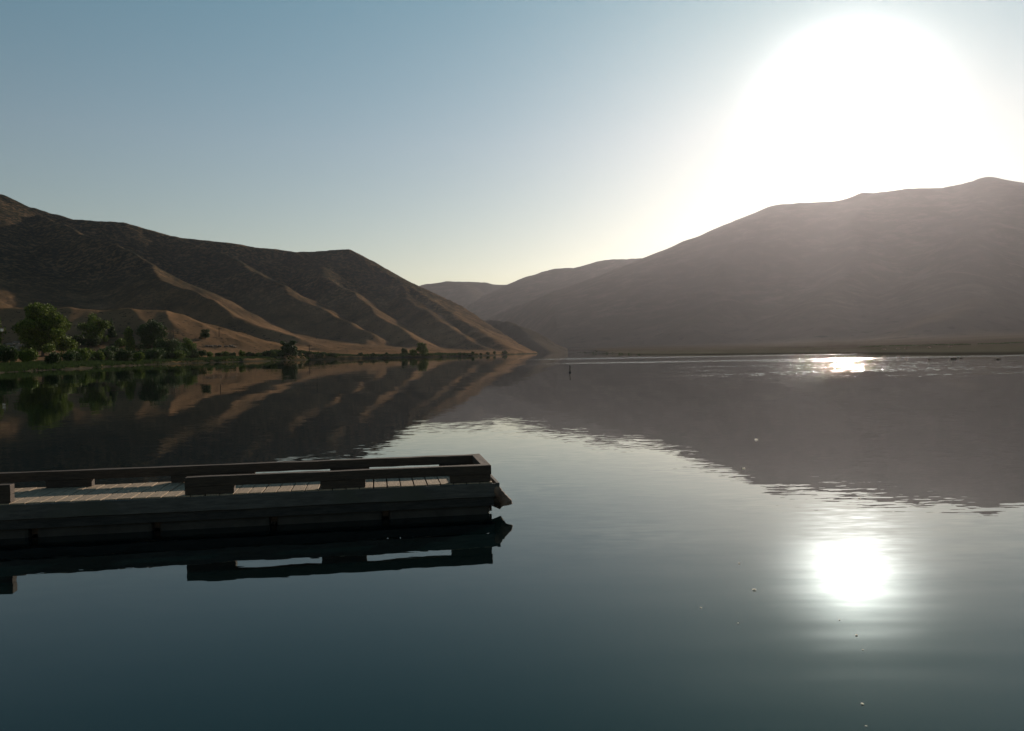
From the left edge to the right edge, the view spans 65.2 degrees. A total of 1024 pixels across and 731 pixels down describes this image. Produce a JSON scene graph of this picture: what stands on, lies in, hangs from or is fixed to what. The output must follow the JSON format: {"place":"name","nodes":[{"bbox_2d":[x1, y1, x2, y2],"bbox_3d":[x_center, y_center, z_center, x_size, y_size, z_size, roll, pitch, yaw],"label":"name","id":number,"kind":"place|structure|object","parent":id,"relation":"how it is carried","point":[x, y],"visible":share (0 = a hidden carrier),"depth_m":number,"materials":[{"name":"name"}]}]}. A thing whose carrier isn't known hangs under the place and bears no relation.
{"place":"outdoors","nodes":[
{"label":"outdoors","id":0,"kind":"place"},
{"bbox_2d":[0,349,478,371],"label":"bank grass","id":1,"kind":"structure","parent":0,"point":[20,366],"depth_m":245.62,"materials":[{"name":"green plant"}]},
{"bbox_2d":[0,194,537,372],"bbox_3d":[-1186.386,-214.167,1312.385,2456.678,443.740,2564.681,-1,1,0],"label":"hillside","id":2,"kind":"structure","parent":0,"point":[123,276],"depth_m":929.21,"materials":[{"name":"brown soil"}]},
{"bbox_2d":[0,318,6,346],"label":"tree","id":3,"kind":"object","parent":2,"relation":"on","point":[2,333],"visible":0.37,"depth_m":288.38,"materials":[{"name":"green plant"}]},
{"bbox_2d":[0,343,19,362],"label":"bush","id":4,"kind":"object","parent":2,"relation":"on","point":[8,354],"visible":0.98,"depth_m":178.53,"materials":[{"name":"green plant"}]},
{"bbox_2d":[18,347,39,361],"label":"bush","id":5,"kind":"object","parent":2,"relation":"on","point":[26,355],"visible":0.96,"depth_m":184.48,"materials":[{"name":"green plant"}]},
{"bbox_2d":[11,302,80,355],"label":"tree","id":6,"kind":"object","parent":2,"relation":"on","point":[42,328],"visible":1,"depth_m":289.67,"materials":[{"name":"green plant"}]},
{"bbox_2d":[44,352,61,363],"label":"bush","id":7,"kind":"object","parent":2,"relation":"on","point":[55,357],"visible":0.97,"depth_m":174.75,"materials":[{"name":"green plant"}]},
{"bbox_2d":[58,350,75,360],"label":"bush","id":8,"kind":"object","parent":2,"relation":"on","point":[67,356],"visible":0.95,"depth_m":214.01,"materials":[{"name":"green plant"}]},
{"bbox_2d":[67,350,84,360],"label":"bush","id":9,"kind":"object","parent":2,"relation":"on","point":[79,357],"visible":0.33,"depth_m":218.02,"materials":[{"name":"green plant"}]},
{"bbox_2d":[71,333,87,345],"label":"bush","id":10,"kind":"object","parent":2,"relation":"on","point":[79,337],"visible":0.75,"depth_m":367.17,"materials":[{"name":"green plant"}]},
{"bbox_2d":[65,348,94,353],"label":"bush","id":11,"kind":"object","parent":2,"relation":"on","point":[73,350],"visible":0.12,"depth_m":255.03,"materials":[{"name":"green plant"}]},
{"bbox_2d":[77,349,90,360],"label":"bush","id":12,"kind":"object","parent":2,"relation":"on","point":[87,356],"visible":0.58,"depth_m":223.58,"materials":[{"name":"green plant"}]},
{"bbox_2d":[81,336,100,345],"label":"bush","id":13,"kind":"object","parent":2,"relation":"on","point":[95,341],"visible":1,"depth_m":363.46,"materials":[{"name":"green plant"}]},
{"bbox_2d":[76,313,111,341],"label":"tree","id":14,"kind":"object","parent":2,"relation":"on","point":[93,327],"visible":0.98,"depth_m":366.17,"materials":[{"name":"green plant"}]},
{"bbox_2d":[92,350,104,359],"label":"bush","id":15,"kind":"object","parent":2,"relation":"on","point":[99,355],"visible":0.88,"depth_m":241.64,"materials":[{"name":"green plant"}]},
{"bbox_2d":[97,348,114,359],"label":"bush","id":16,"kind":"object","parent":2,"relation":"on","point":[107,353],"visible":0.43,"depth_m":251.15,"materials":[{"name":"green plant"}]},
{"bbox_2d":[106,319,115,337],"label":"conifer","id":17,"kind":"object","parent":2,"relation":"on","point":[111,333],"visible":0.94,"depth_m":378.92,"materials":[{"name":"green plant"}]},
{"bbox_2d":[103,345,122,352],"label":"bush","id":18,"kind":"object","parent":2,"relation":"on","point":[114,348],"visible":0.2,"depth_m":280.22,"materials":[{"name":"green plant"}]},
{"bbox_2d":[114,337,124,346],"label":"bush","id":19,"kind":"object","parent":2,"relation":"on","point":[119,342],"visible":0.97,"depth_m":362.70,"materials":[{"name":"green plant"}]},
{"bbox_2d":[112,349,133,361],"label":"bush","id":20,"kind":"object","parent":2,"relation":"on","point":[123,355],"visible":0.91,"depth_m":243.72,"materials":[{"name":"green plant"}]},
{"bbox_2d":[123,326,135,350],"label":"tree","id":21,"kind":"object","parent":2,"relation":"on","point":[129,344],"visible":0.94,"depth_m":351.79,"materials":[{"name":"green plant"}]},
{"bbox_2d":[131,352,144,361],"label":"bush","id":22,"kind":"object","parent":2,"relation":"on","point":[139,356],"visible":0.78,"depth_m":249.83,"materials":[{"name":"green plant"}]},
{"bbox_2d":[135,319,168,349],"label":"tree","id":23,"kind":"object","parent":2,"relation":"on","point":[151,333],"visible":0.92,"depth_m":356.67,"materials":[{"name":"green plant"}]},
{"bbox_2d":[144,348,163,359],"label":"bush","id":24,"kind":"object","parent":2,"relation":"on","point":[154,353],"visible":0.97,"depth_m":276.60,"materials":[{"name":"green plant"}]},
{"bbox_2d":[158,347,166,357],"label":"bush","id":25,"kind":"object","parent":2,"relation":"on","point":[162,350],"visible":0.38,"depth_m":292.67,"materials":[{"name":"green plant"}]},
{"bbox_2d":[154,337,182,352],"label":"bush","id":26,"kind":"object","parent":2,"relation":"on","point":[171,345],"visible":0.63,"depth_m":324.46,"materials":[{"name":"green plant"}]},
{"bbox_2d":[166,350,174,358],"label":"bush","id":27,"kind":"object","parent":2,"relation":"on","point":[170,355],"visible":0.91,"depth_m":295.86,"materials":[{"name":"green plant"}]},
{"bbox_2d":[173,350,186,358],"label":"bush","id":28,"kind":"object","parent":2,"relation":"on","point":[179,353],"visible":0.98,"depth_m":298.32,"materials":[{"name":"green plant"}]},
{"bbox_2d":[181,337,197,351],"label":"tree","id":29,"kind":"object","parent":2,"relation":"on","point":[188,344],"visible":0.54,"depth_m":342.87,"materials":[{"name":"green plant"}]},
{"bbox_2d":[188,351,199,357],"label":"bush","id":30,"kind":"object","parent":2,"relation":"on","point":[193,355],"visible":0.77,"depth_m":313.82,"materials":[{"name":"green plant"}]},
{"bbox_2d":[191,348,198,357],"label":"bush","id":31,"kind":"object","parent":2,"relation":"on","point":[195,350],"visible":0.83,"depth_m":316.46,"materials":[{"name":"green plant"}]},
{"bbox_2d":[198,350,206,356],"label":"bush","id":32,"kind":"object","parent":2,"relation":"on","point":[201,353],"visible":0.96,"depth_m":331.56,"materials":[{"name":"green plant"}]},
{"bbox_2d":[199,329,209,338],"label":"tree","id":33,"kind":"object","parent":2,"relation":"on","point":[205,334],"visible":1,"depth_m":391.03,"materials":[{"name":"green plant"}]},
{"bbox_2d":[221,351,229,355],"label":"bush","id":34,"kind":"object","parent":2,"relation":"on","point":[225,353],"visible":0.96,"depth_m":357.96,"materials":[{"name":"green plant"}]},
{"bbox_2d":[238,350,245,355],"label":"bush","id":35,"kind":"object","parent":2,"relation":"on","point":[241,353],"visible":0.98,"depth_m":364.50,"materials":[{"name":"green plant"}]},
{"bbox_2d":[245,351,254,355],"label":"bush","id":36,"kind":"object","parent":2,"relation":"on","point":[249,353],"visible":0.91,"depth_m":367.26,"materials":[{"name":"green plant"}]},
{"bbox_2d":[262,351,271,355],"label":"bush","id":37,"kind":"object","parent":2,"relation":"on","point":[266,353],"visible":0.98,"depth_m":375.99,"materials":[{"name":"green plant"}]},
{"bbox_2d":[276,351,285,355],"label":"bush","id":38,"kind":"object","parent":2,"relation":"on","point":[281,353],"visible":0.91,"depth_m":382.23,"materials":[{"name":"green plant"}]},
{"bbox_2d":[280,340,297,355],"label":"tree","id":39,"kind":"object","parent":2,"relation":"on","point":[289,348],"visible":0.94,"depth_m":387.15,"materials":[{"name":"green plant"}]},
{"bbox_2d":[409,349,416,355],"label":"bush","id":40,"kind":"object","parent":2,"relation":"on","point":[413,352],"visible":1,"depth_m":456.94,"materials":[{"name":"green plant"}]},
{"bbox_2d":[416,342,428,354],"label":"tree","id":41,"kind":"object","parent":2,"relation":"on","point":[422,346],"visible":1,"depth_m":459.57,"materials":[{"name":"green plant"}]},
{"bbox_2d":[420,281,504,306],"bbox_3d":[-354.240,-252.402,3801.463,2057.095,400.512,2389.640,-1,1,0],"label":"distant hills","id":42,"kind":"structure","parent":0,"point":[462,294],"depth_m":3856.15,"materials":[{"name":"grey"}]},
{"bbox_2d":[0,352,1023,730],"bbox_3d":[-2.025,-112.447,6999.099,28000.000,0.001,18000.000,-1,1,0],"label":"water","id":43,"kind":"structure","parent":0,"point":[644,552],"depth_m":7.15,"materials":[{"name":"blue liquid"}]},
{"bbox_2d":[0,454,499,538],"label":"floating dock","id":44,"kind":"object","parent":43,"relation":"on","point":[69,502],"visible":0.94,"depth_m":8.86,"materials":[{"name":"black wood"}]},
{"bbox_2d":[493,486,512,508],"bbox_3d":[-0.138,1.516,9.179,0.186,0.299,0.313,-2,1,-39],"label":"corner bumper","id":45,"kind":"object","parent":44,"relation":"attached to","point":[501,498],"visible":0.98,"depth_m":9.10,"materials":[{"name":"rubber"}]},
{"bbox_2d":[0,0,1023,285],"label":"sky","id":46,"kind":"structure","parent":0,"point":[497,142],"materials":[{"name":"blue"}]},
{"bbox_2d":[483,320,567,352],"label":"headland","id":47,"kind":"structure","parent":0,"point":[531,339],"depth_m":1176.39,"materials":[{"name":"brown soil"}]},
{"bbox_2d":[463,177,1023,354],"bbox_3d":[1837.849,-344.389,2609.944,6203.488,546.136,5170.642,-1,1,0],"label":"mountain","id":48,"kind":"structure","parent":0,"point":[916,266],"depth_m":1729.21,"materials":[{"name":"brown soil"}]}
]}

